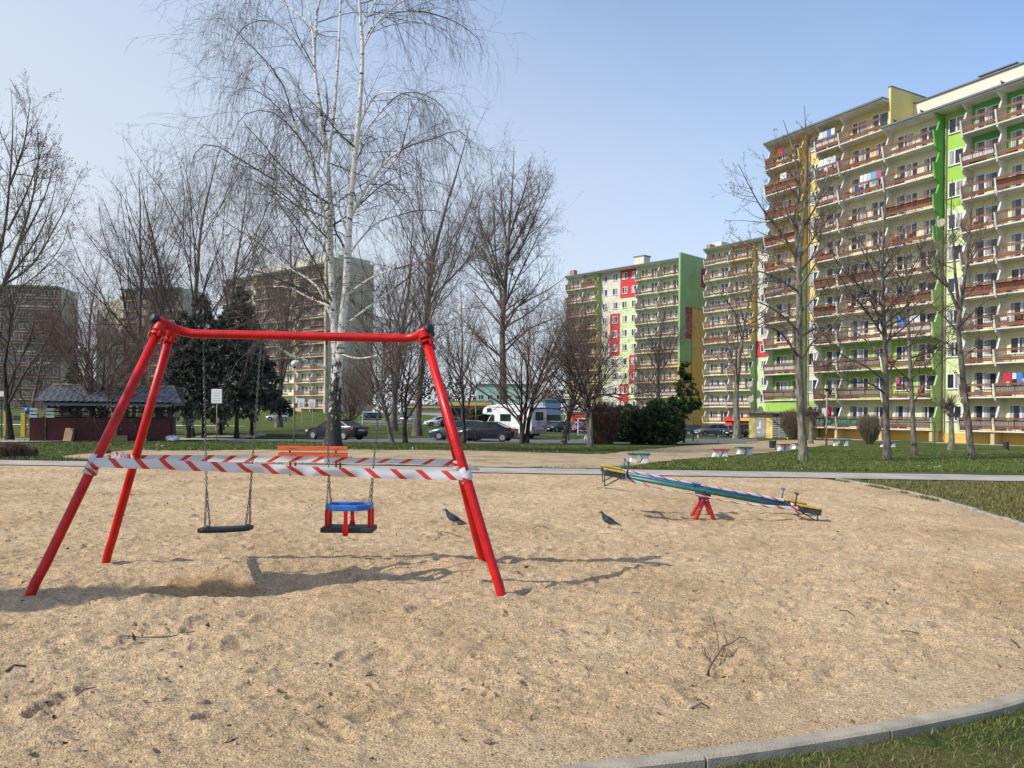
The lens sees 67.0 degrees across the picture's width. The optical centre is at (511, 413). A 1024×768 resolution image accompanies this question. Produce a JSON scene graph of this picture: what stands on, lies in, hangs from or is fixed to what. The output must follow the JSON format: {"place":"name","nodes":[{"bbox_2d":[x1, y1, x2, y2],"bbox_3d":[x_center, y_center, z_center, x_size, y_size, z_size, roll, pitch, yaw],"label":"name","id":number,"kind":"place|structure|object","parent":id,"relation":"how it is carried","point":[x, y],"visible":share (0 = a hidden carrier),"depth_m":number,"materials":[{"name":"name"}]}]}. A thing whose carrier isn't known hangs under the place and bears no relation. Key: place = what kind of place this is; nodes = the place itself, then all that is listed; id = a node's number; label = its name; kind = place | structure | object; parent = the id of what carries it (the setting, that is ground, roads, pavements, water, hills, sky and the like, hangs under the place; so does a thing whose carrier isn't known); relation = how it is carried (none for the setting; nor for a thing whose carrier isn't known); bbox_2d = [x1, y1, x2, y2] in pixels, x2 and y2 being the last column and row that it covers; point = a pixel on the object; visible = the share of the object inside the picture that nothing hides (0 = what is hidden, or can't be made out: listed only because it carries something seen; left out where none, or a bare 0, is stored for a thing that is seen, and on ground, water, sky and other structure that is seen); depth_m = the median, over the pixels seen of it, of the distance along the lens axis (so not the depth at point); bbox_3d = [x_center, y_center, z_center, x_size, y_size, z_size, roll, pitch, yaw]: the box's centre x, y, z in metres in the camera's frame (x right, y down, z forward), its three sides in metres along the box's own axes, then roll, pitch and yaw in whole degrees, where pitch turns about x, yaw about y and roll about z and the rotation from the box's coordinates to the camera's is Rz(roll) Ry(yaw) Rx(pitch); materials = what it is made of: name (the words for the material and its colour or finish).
{"place":"outdoors","nodes":[
{"label":"outdoors","id":0,"kind":"place"},
{"bbox_2d":[0,433,265,441],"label":"side path","id":1,"kind":"structure","parent":0,"point":[243,436],"depth_m":59.09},
{"bbox_2d":[63,428,74,440],"bbox_3d":[-22.097,1.044,38.566,0.400,0.660,0.370,0,0,0],"label":"cardboard sheet","id":2,"kind":"object","parent":1,"relation":"on","point":[69,434],"visible":0.86,"depth_m":38.53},
{"bbox_2d":[63,440,839,467],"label":"gravel yard","id":3,"kind":"structure","parent":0,"point":[498,459],"depth_m":29.39,"materials":[{"name":"gravel"}]},
{"bbox_2d":[627,453,650,462],"bbox_3d":[4.211,1.505,25.750,0.733,0.388,0.440,0,0,0],"label":"concrete bench","id":4,"kind":"object","parent":3,"relation":"on","point":[643,456],"visible":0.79,"depth_m":25.59,"materials":[{"name":"green paint"}]},
{"bbox_2d":[449,401,493,416],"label":"shop building","id":5,"kind":"structure","parent":0,"point":[456,405],"depth_m":171.50,"materials":[{"name":"yellow"}]},
{"bbox_2d":[220,438,757,443],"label":"road","id":6,"kind":"structure","parent":0,"point":[580,441],"depth_m":59.02,"materials":[{"name":"asphalt"}]},
{"bbox_2d":[306,419,368,439],"bbox_3d":[-12.572,1.119,55.500,4.574,1.480,2.076,0,0,30],"label":"parked car","id":7,"kind":"object","parent":6,"relation":"on","point":[350,428],"visible":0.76,"depth_m":54.77,"materials":[{"name":"black paint"}]},
{"bbox_2d":[429,420,483,439],"bbox_3d":[-4.027,1.259,59.500,4.524,1.530,2.056,0,0,8],"label":"parked car","id":8,"kind":"object","parent":6,"relation":"on","point":[439,434],"visible":0.35,"depth_m":58.81,"materials":[{"name":"grey paint"}]},
{"bbox_2d":[458,421,518,441],"bbox_3d":[-1.897,1.286,57.000,4.574,1.480,2.076,0,0,13],"label":"parked car","id":9,"kind":"object","parent":6,"relation":"on","point":[501,432],"visible":0.84,"depth_m":56.15,"materials":[{"name":"black paint"}]},
{"bbox_2d":[483,403,546,438],"bbox_3d":[0.313,0.616,65.888,6.216,2.952,2.224,0,0,38],"label":"camper van","id":10,"kind":"object","parent":6,"relation":"on","point":[538,425],"visible":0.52,"depth_m":64.83,"materials":[{"name":"white metal"}]},
{"bbox_2d":[0,465,1023,767],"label":"sand","id":11,"kind":"structure","parent":0,"point":[270,607],"depth_m":5.64,"materials":[{"name":"sand"}]},
{"bbox_2d":[24,313,505,596],"bbox_3d":[-2.037,0.376,6.983,3.961,2.514,1.512,0,0,-2],"label":"swing set","id":12,"kind":"object","parent":11,"relation":"on","point":[170,331],"visible":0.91,"depth_m":6.83,"materials":[{"name":"red paint"}]},
{"bbox_2d":[197,338,262,532],"bbox_3d":[-2.568,0.162,7.020,0.558,1.827,0.178,0,0,0],"label":"swing","id":13,"kind":"object","parent":12,"relation":"hanging from","point":[209,528],"visible":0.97,"depth_m":7.04,"materials":[{"name":"metal"}]},
{"bbox_2d":[83,454,472,483],"bbox_3d":[-1.969,0.470,6.545,3.270,0.240,0.143,0,0,-1],"label":"barrier tape","id":14,"kind":"object","parent":12,"relation":"attached to","point":[94,464],"visible":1,"depth_m":6.50,"materials":[{"name":"plastic"}]},
{"bbox_2d":[103,451,479,470],"bbox_3d":[-2.021,0.457,7.069,3.412,0.206,1.040,0,0,0],"label":"barrier tape","id":15,"kind":"object","parent":12,"relation":"attached to","point":[243,458],"visible":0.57,"depth_m":7.54,"materials":[{"name":"plastic"}]},
{"bbox_2d":[320,341,385,535],"bbox_3d":[-1.438,0.186,7.016,0.558,1.800,0.329,0,0,0],"label":"toddler swing","id":16,"kind":"object","parent":12,"relation":"hanging from","point":[345,528],"visible":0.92,"depth_m":6.99,"materials":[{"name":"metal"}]},
{"bbox_2d":[278,446,351,476],"bbox_3d":[-4.697,1.162,18.459,1.653,0.796,0.517,0,0,1],"label":"park bench","id":17,"kind":"object","parent":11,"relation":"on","point":[318,448],"visible":0.66,"depth_m":18.23,"materials":[{"name":"orange wood"}]},
{"bbox_2d":[0,471,1023,767],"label":"leaf litter","id":18,"kind":"object","parent":11,"relation":"on","point":[490,739],"visible":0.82,"depth_m":4.97,"materials":[{"name":"brown plant"}]},
{"bbox_2d":[600,458,822,520],"bbox_3d":[2.885,1.174,11.450,3.154,0.965,0.940,0,0,0],"label":"seesaw","id":19,"kind":"object","parent":11,"relation":"on","point":[696,488],"visible":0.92,"depth_m":11.10,"materials":[{"name":"green paint"}]},
{"bbox_2d":[619,474,797,510],"bbox_3d":[2.806,1.110,11.450,2.562,0.537,0.820,0,0,0],"label":"barrier tape","id":20,"kind":"object","parent":19,"relation":"attached to","point":[794,508],"visible":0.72,"depth_m":11.06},
{"bbox_2d":[623,469,794,510],"bbox_3d":[2.940,1.133,11.523,2.508,0.562,0.546,0,0,0],"label":"barrier tape","id":21,"kind":"object","parent":19,"relation":"attached to","point":[748,493],"visible":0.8,"depth_m":11.77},
{"bbox_2d":[697,607,751,675],"bbox_3d":[1.405,1.466,5.087,0.344,0.118,1.306,0,0,19],"label":"fallen branch","id":22,"kind":"object","parent":11,"relation":"on","point":[710,665],"visible":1,"depth_m":4.88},
{"bbox_2d":[835,479,939,501],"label":"kerb weeds","id":23,"kind":"object","parent":11,"relation":"on","point":[921,497],"visible":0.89,"depth_m":15.37,"materials":[{"name":"green plant"}]},
{"bbox_2d":[0,438,1023,472],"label":"grass field","id":24,"kind":"structure","parent":0,"point":[766,462],"depth_m":31.93,"materials":[{"name":"plant"}]},
{"bbox_2d":[0,409,1023,480],"bbox_3d":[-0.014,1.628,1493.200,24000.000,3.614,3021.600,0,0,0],"label":"ground","id":25,"kind":"structure","parent":0,"point":[269,429],"depth_m":57.50,"materials":[{"name":"green plant"}]},
{"bbox_2d":[0,441,28,457],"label":"bare bush","id":26,"kind":"object","parent":25,"relation":"on","point":[12,449],"visible":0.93,"depth_m":24.37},
{"bbox_2d":[21,407,31,436],"bbox_3d":[-37.147,0.690,60.000,1.806,2.370,0.526,0,0,0],"label":"outdoor gym machine","id":27,"kind":"object","parent":25,"relation":"on","point":[24,418],"visible":0.65,"depth_m":59.90,"materials":[{"name":"yellow metal"}]},
{"bbox_2d":[0,285,77,408],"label":"apartment block","id":28,"kind":"structure","parent":25,"relation":"on","point":[14,404],"depth_m":191.98,"materials":[{"name":"concrete"}]},
{"bbox_2d":[0,284,87,428],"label":"bare poplar","id":29,"kind":"object","parent":25,"relation":"on","point":[35,394],"visible":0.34,"depth_m":80.06,"materials":[{"name":"brown plant"}]},
{"bbox_2d":[0,70,98,307],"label":"bare tree","id":30,"kind":"object","parent":25,"relation":"on","point":[22,204],"visible":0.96,"depth_m":54.84,"materials":[{"name":"grey plant"}]},
{"bbox_2d":[0,221,99,439],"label":"bare tree","id":31,"kind":"object","parent":25,"relation":"on","point":[8,398],"visible":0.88,"depth_m":40.71,"materials":[{"name":"brown plant"}]},
{"bbox_2d":[52,361,98,416],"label":"spruce tree","id":32,"kind":"object","parent":25,"relation":"on","point":[74,409],"visible":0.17,"depth_m":73.67,"materials":[{"name":"green plant"}]},
{"bbox_2d":[27,238,138,410],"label":"bare poplar","id":33,"kind":"object","parent":25,"relation":"on","point":[83,306],"visible":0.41,"depth_m":69.73,"materials":[{"name":"brown plant"}]},
{"bbox_2d":[0,259,199,438],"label":"bare tree","id":34,"kind":"object","parent":25,"relation":"on","point":[87,360],"visible":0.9,"depth_m":39.86,"materials":[{"name":"brown plant"}]},
{"bbox_2d":[29,383,184,441],"bbox_3d":[-21.241,-0.053,41.147,6.925,3.030,4.600,0,0,-21],"label":"kiosk","id":35,"kind":"object","parent":25,"relation":"on","point":[161,425],"visible":0.72,"depth_m":39.42,"materials":[{"name":"brown wood"}]},
{"bbox_2d":[68,287,186,416],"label":"bare tree","id":36,"kind":"object","parent":25,"relation":"on","point":[139,352],"visible":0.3,"depth_m":65.42,"materials":[{"name":"brown plant"}]},
{"bbox_2d":[40,128,230,410],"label":"bare poplar","id":37,"kind":"object","parent":25,"relation":"on","point":[139,312],"visible":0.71,"depth_m":65.01,"materials":[{"name":"brown plant"}]},
{"bbox_2d":[96,287,208,409],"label":"apartment block","id":38,"kind":"structure","parent":25,"relation":"on","point":[177,303],"depth_m":200.53,"materials":[{"name":"concrete"}]},
{"bbox_2d":[65,146,247,353],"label":"bare poplar","id":39,"kind":"object","parent":25,"relation":"on","point":[166,267],"visible":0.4,"depth_m":74.80,"materials":[{"name":"brown plant"}]},
{"bbox_2d":[76,98,287,436],"bbox_3d":[-23.989,-10.985,58.475,14.411,26.136,15.393,0,0,-36],"label":"bare poplar","id":40,"kind":"object","parent":25,"relation":"on","point":[197,276],"visible":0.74,"depth_m":59.50,"materials":[{"name":"grey plant"}]},
{"bbox_2d":[152,310,222,437],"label":"spruce tree","id":41,"kind":"object","parent":25,"relation":"on","point":[178,374],"visible":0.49,"depth_m":57.18,"materials":[{"name":"green plant"}]},
{"bbox_2d":[163,293,240,437],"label":"spruce tree","id":42,"kind":"object","parent":25,"relation":"on","point":[197,350],"visible":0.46,"depth_m":57.59,"materials":[{"name":"green plant"}]},
{"bbox_2d":[211,389,221,441],"bbox_3d":[-14.863,0.165,38.938,0.541,2.807,0.081,0,0,0],"label":"sign post","id":43,"kind":"object","parent":25,"relation":"on","point":[216,396],"visible":0.95,"depth_m":38.90,"materials":[{"name":"metal"}]},
{"bbox_2d":[180,305,256,434],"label":"spruce tree","id":44,"kind":"object","parent":25,"relation":"on","point":[220,322],"visible":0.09,"depth_m":66.47,"materials":[{"name":"green plant"}]},
{"bbox_2d":[189,284,284,438],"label":"spruce tree","id":45,"kind":"object","parent":25,"relation":"on","point":[247,385],"visible":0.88,"depth_m":57.37,"materials":[{"name":"green plant"}]},
{"bbox_2d":[210,311,296,435],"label":"spruce tree","id":46,"kind":"object","parent":25,"relation":"on","point":[283,405],"visible":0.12,"depth_m":64.67,"materials":[{"name":"green plant"}]},
{"bbox_2d":[170,149,358,429],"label":"bare poplar","id":47,"kind":"object","parent":25,"relation":"on","point":[213,287],"visible":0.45,"depth_m":82.48,"materials":[{"name":"brown plant"}]},
{"bbox_2d":[218,181,349,426],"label":"bare poplar","id":48,"kind":"object","parent":25,"relation":"on","point":[282,370],"visible":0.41,"depth_m":95.60,"materials":[{"name":"brown plant"}]},
{"bbox_2d":[291,360,297,440],"bbox_3d":[-13.301,-0.734,47.250,0.420,5.045,0.414,0,0,0],"label":"street lamp","id":49,"kind":"object","parent":25,"relation":"on","point":[294,364],"visible":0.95,"depth_m":47.21,"materials":[{"name":"metal"}]},
{"bbox_2d":[222,254,373,412],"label":"apartment block","id":50,"kind":"structure","parent":25,"relation":"on","point":[307,378],"depth_m":170.67,"materials":[{"name":"concrete"}]},
{"bbox_2d":[99,0,533,445],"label":"birch tree","id":51,"kind":"object","parent":25,"relation":"on","point":[338,349],"visible":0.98,"depth_m":34.28,"materials":[{"name":"white plant"}]},
{"bbox_2d":[308,351,384,422],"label":"bare tree","id":52,"kind":"object","parent":25,"relation":"on","point":[350,414],"visible":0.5,"depth_m":75.31,"materials":[{"name":"brown plant"}]},
{"bbox_2d":[316,308,431,442],"bbox_3d":[-7.873,-2.156,43.455,6.204,7.942,5.641,0,0,-42],"label":"bare tree","id":53,"kind":"object","parent":25,"relation":"on","point":[386,413],"visible":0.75,"depth_m":43.31,"materials":[{"name":"brown plant"}]},
{"bbox_2d":[337,180,470,431],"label":"bare poplar","id":54,"kind":"object","parent":25,"relation":"on","point":[394,424],"visible":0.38,"depth_m":85.01,"materials":[{"name":"brown plant"}]},
{"bbox_2d":[370,279,457,442],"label":"bare tree","id":55,"kind":"object","parent":25,"relation":"on","point":[404,433],"visible":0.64,"depth_m":44.41,"materials":[{"name":"brown plant"}]},
{"bbox_2d":[407,404,441,415],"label":"shop building","id":56,"kind":"structure","parent":25,"relation":"on","point":[431,409],"depth_m":210.00,"materials":[{"name":"white"}]},
{"bbox_2d":[319,103,547,435],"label":"bare poplar","id":57,"kind":"object","parent":25,"relation":"on","point":[417,429],"visible":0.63,"depth_m":67.74,"materials":[{"name":"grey plant"}]},
{"bbox_2d":[419,291,500,442],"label":"bare tree","id":58,"kind":"object","parent":25,"relation":"on","point":[462,419],"visible":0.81,"depth_m":49.34,"materials":[{"name":"brown plant"}]},
{"bbox_2d":[428,271,498,417],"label":"bare poplar","id":59,"kind":"object","parent":25,"relation":"on","point":[462,334],"visible":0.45,"depth_m":104.85,"materials":[{"name":"brown plant"}]},
{"bbox_2d":[373,373,566,414],"bbox_3d":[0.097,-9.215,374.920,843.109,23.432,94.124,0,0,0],"label":"wood","id":60,"kind":"object","parent":25,"relation":"on","point":[388,405],"visible":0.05,"depth_m":360.27,"materials":[{"name":"plant"}]},
{"bbox_2d":[465,405,489,421],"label":"evergreen bush","id":61,"kind":"object","parent":25,"relation":"on","point":[483,417],"visible":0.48,"depth_m":99.02,"materials":[{"name":"green plant"}]},
{"bbox_2d":[476,384,540,404],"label":"school building","id":62,"kind":"structure","parent":25,"relation":"on","point":[480,396],"depth_m":230.00,"materials":[{"name":"teal"}]},
{"bbox_2d":[435,117,582,403],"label":"bare poplar","id":63,"kind":"object","parent":25,"relation":"on","point":[505,269],"visible":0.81,"depth_m":75.88,"materials":[{"name":"grey plant"}]},
{"bbox_2d":[3,440,1021,469],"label":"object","id":64,"kind":"object","parent":25,"relation":"on","point":[640,449],"visible":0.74,"depth_m":32.88,"materials":[{"name":"beige plant"}]},
{"bbox_2d":[434,255,638,443],"bbox_3d":[1.166,-4.020,53.752,14.840,14.142,12.456,0,0,-6],"label":"bare tree","id":65,"kind":"object","parent":25,"relation":"on","point":[524,408],"visible":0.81,"depth_m":52.53,"materials":[{"name":"brown plant"}]},
{"bbox_2d":[542,399,561,420],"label":"shop building","id":66,"kind":"structure","parent":25,"relation":"on","point":[553,414],"depth_m":190.00,"materials":[{"name":"blue"}]},
{"bbox_2d":[547,421,571,431],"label":"parked car","id":67,"kind":"object","parent":25,"relation":"on","point":[556,426],"visible":0.69,"depth_m":107.12,"materials":[{"name":"black paint"}]},
{"bbox_2d":[516,290,642,443],"bbox_3d":[5.090,-3.181,53.127,8.623,11.038,7.840,0,0,-16],"label":"bare tree","id":68,"kind":"object","parent":25,"relation":"on","point":[570,410],"visible":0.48,"depth_m":53.30,"materials":[{"name":"brown plant"}]},
{"bbox_2d":[495,301,692,446],"bbox_3d":[4.223,-2.351,45.695,9.213,9.016,11.525,0,0,44],"label":"bare tree","id":69,"kind":"object","parent":25,"relation":"on","point":[584,391],"visible":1,"depth_m":45.45,"materials":[{"name":"brown plant"}]},
{"bbox_2d":[585,399,623,443],"bbox_3d":[6.424,0.572,54.270,2.780,3.235,2.766,0,0,0],"label":"bare bush","id":70,"kind":"object","parent":25,"relation":"on","point":[605,431],"visible":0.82,"depth_m":53.52,"materials":[{"name":"plant"}]},
{"bbox_2d":[614,403,638,441],"bbox_3d":[8.909,0.853,61.170,3.068,3.490,2.784,0,0,-16],"label":"evergreen bush","id":71,"kind":"object","parent":25,"relation":"on","point":[620,437],"visible":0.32,"depth_m":60.56,"materials":[{"name":"green plant"}]},
{"bbox_2d":[564,252,707,426],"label":"apartment block","id":72,"kind":"structure","parent":25,"relation":"on","point":[644,274],"depth_m":147.43,"materials":[{"name":"paint"}]},
{"bbox_2d":[623,398,685,444],"bbox_3d":[10.402,0.679,56.155,4.150,3.697,4.331,0,0,39],"label":"evergreen bush","id":73,"kind":"object","parent":25,"relation":"on","point":[668,422],"visible":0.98,"depth_m":55.09,"materials":[{"name":"green plant"}]},
{"bbox_2d":[618,269,709,403],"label":"bare poplar","id":74,"kind":"object","parent":25,"relation":"on","point":[657,354],"visible":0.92,"depth_m":90.09,"materials":[{"name":"brown plant"}]},
{"bbox_2d":[666,362,702,442],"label":"pine tree","id":75,"kind":"object","parent":25,"relation":"on","point":[683,404],"visible":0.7,"depth_m":59.60,"materials":[{"name":"green plant"}]},
{"bbox_2d":[702,236,773,424],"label":"apartment block","id":76,"kind":"structure","parent":25,"relation":"on","point":[718,392],"depth_m":134.33,"materials":[{"name":"white"}]},
{"bbox_2d":[665,236,829,438],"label":"bare tree","id":77,"kind":"object","parent":25,"relation":"on","point":[736,417],"visible":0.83,"depth_m":73.93,"materials":[{"name":"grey plant"}]},
{"bbox_2d":[739,412,821,438],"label":"utility annex","id":78,"kind":"object","parent":25,"relation":"on","point":[764,424],"visible":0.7,"depth_m":80.12,"materials":[{"name":"concrete"}]},
{"bbox_2d":[755,416,765,437],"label":"door","id":79,"kind":"structure","parent":78,"relation":"in","point":[760,422],"depth_m":80.98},
{"bbox_2d":[550,478,1023,767],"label":"kerb","id":80,"kind":"structure","parent":25,"relation":"on","point":[739,753],"depth_m":3.57,"materials":[{"name":"concrete"}]},
{"bbox_2d":[779,409,806,438],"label":"trimmed shrub","id":81,"kind":"object","parent":25,"relation":"on","point":[789,422],"visible":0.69,"depth_m":74.99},
{"bbox_2d":[718,105,870,460],"bbox_3d":[11.574,-5.252,31.072,7.559,14.581,6.423,0,0,0],"label":"bare tree","id":82,"kind":"object","parent":25,"relation":"on","point":[803,454],"visible":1,"depth_m":31.19,"materials":[{"name":"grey plant"}]},
{"bbox_2d":[805,401,825,443],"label":"pollarded tree","id":83,"kind":"object","parent":25,"relation":"on","point":[811,414],"visible":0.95,"depth_m":60.49,"materials":[{"name":"brown plant"}]},
{"bbox_2d":[777,164,958,458],"bbox_3d":[15.871,-4.363,33.907,11.444,12.919,5.500,0,0,-19],"label":"bare tree","id":84,"kind":"object","parent":25,"relation":"on","point":[887,452],"visible":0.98,"depth_m":33.37,"materials":[{"name":"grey plant"}]},
{"bbox_2d":[856,413,882,443],"bbox_3d":[28.560,1.148,61.853,2.111,2.678,2.091,0,0,0],"label":"trimmed shrub","id":85,"kind":"object","parent":25,"relation":"on","point":[870,433],"visible":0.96,"depth_m":61.57,"materials":[{"name":"plant"}]},
{"bbox_2d":[761,61,1023,445],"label":"apartment block","id":86,"kind":"structure","parent":25,"relation":"on","point":[943,140],"depth_m":70.49,"materials":[{"name":"concrete"}]},
{"bbox_2d":[860,169,880,184],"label":"hanging laundry","id":87,"kind":"object","parent":86,"relation":"hanging from","point":[873,176],"visible":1,"depth_m":73.57,"materials":[{"name":"fabric"}]},
{"bbox_2d":[947,373,960,388],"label":"window","id":88,"kind":"structure","parent":86,"relation":"in","point":[952,380],"depth_m":67.65,"materials":[{"name":"white"}]},
{"bbox_2d":[948,244,962,261],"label":"window","id":89,"kind":"structure","parent":86,"relation":"in","point":[959,247],"depth_m":67.55,"materials":[{"name":"white"}]},
{"bbox_2d":[947,211,963,230],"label":"window","id":90,"kind":"structure","parent":86,"relation":"in","point":[955,215],"depth_m":67.55,"materials":[{"name":"white"}]},
{"bbox_2d":[947,179,963,198],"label":"window","id":91,"kind":"structure","parent":86,"relation":"in","point":[953,185],"depth_m":67.66,"materials":[{"name":"white"}]},
{"bbox_2d":[948,147,963,166],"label":"window","id":92,"kind":"structure","parent":86,"relation":"in","point":[954,159],"depth_m":67.61,"materials":[{"name":"white"}]},
{"bbox_2d":[948,114,964,134],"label":"window","id":93,"kind":"structure","parent":86,"relation":"in","point":[954,125],"depth_m":67.63,"materials":[{"name":"white"}]},
{"bbox_2d":[1003,372,1022,382],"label":"hanging laundry","id":94,"kind":"object","parent":86,"relation":"hanging from","point":[1008,377],"visible":0.94,"depth_m":62.66,"materials":[{"name":"fabric"}]},
{"bbox_2d":[847,217,1001,455],"bbox_3d":[20.384,-3.639,37.309,9.289,11.660,4.915,0,0,-23],"label":"bare tree","id":95,"kind":"object","parent":25,"relation":"on","point":[914,450],"visible":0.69,"depth_m":37.35,"materials":[{"name":"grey plant"}]},
{"bbox_2d":[935,386,963,449],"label":"pollarded tree","id":96,"kind":"object","parent":25,"relation":"on","point":[952,414],"visible":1,"depth_m":49.49,"materials":[{"name":"brown plant"}]},
{"bbox_2d":[900,164,1022,456],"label":"bare tree","id":97,"kind":"object","parent":25,"relation":"on","point":[967,419],"visible":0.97,"depth_m":36.60,"materials":[{"name":"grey plant"}]},
{"bbox_2d":[0,460,1023,480],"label":"path","id":98,"kind":"structure","parent":0,"point":[725,473],"depth_m":19.91,"materials":[{"name":"concrete"}]},
{"bbox_2d":[0,0,1023,414],"label":"sky","id":99,"kind":"structure","parent":0,"point":[638,104],"materials":[{"name":"blue"}]},
{"bbox_2d":[358,421,748,435],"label":"car park","id":100,"kind":"structure","parent":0,"point":[438,425],"depth_m":129.33,"materials":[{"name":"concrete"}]},
{"bbox_2d":[694,424,726,435],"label":"parked car","id":101,"kind":"object","parent":100,"relation":"on","point":[714,429],"visible":0.85,"depth_m":103.36,"materials":[{"name":"grey paint"}]},
{"bbox_2d":[718,479,1023,767],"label":"lawn","id":102,"kind":"structure","parent":0,"point":[969,750],"depth_m":3.53,"materials":[{"name":"plant"}]},
{"bbox_2d":[667,708,1023,767],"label":"grass tufts","id":103,"kind":"object","parent":102,"relation":"on","point":[981,732],"visible":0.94,"depth_m":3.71,"materials":[{"name":"plant"}]},
{"bbox_2d":[838,477,1023,521],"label":"grass cover","id":104,"kind":"object","parent":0,"point":[993,491],"depth_m":15.47,"materials":[{"name":"plant"}]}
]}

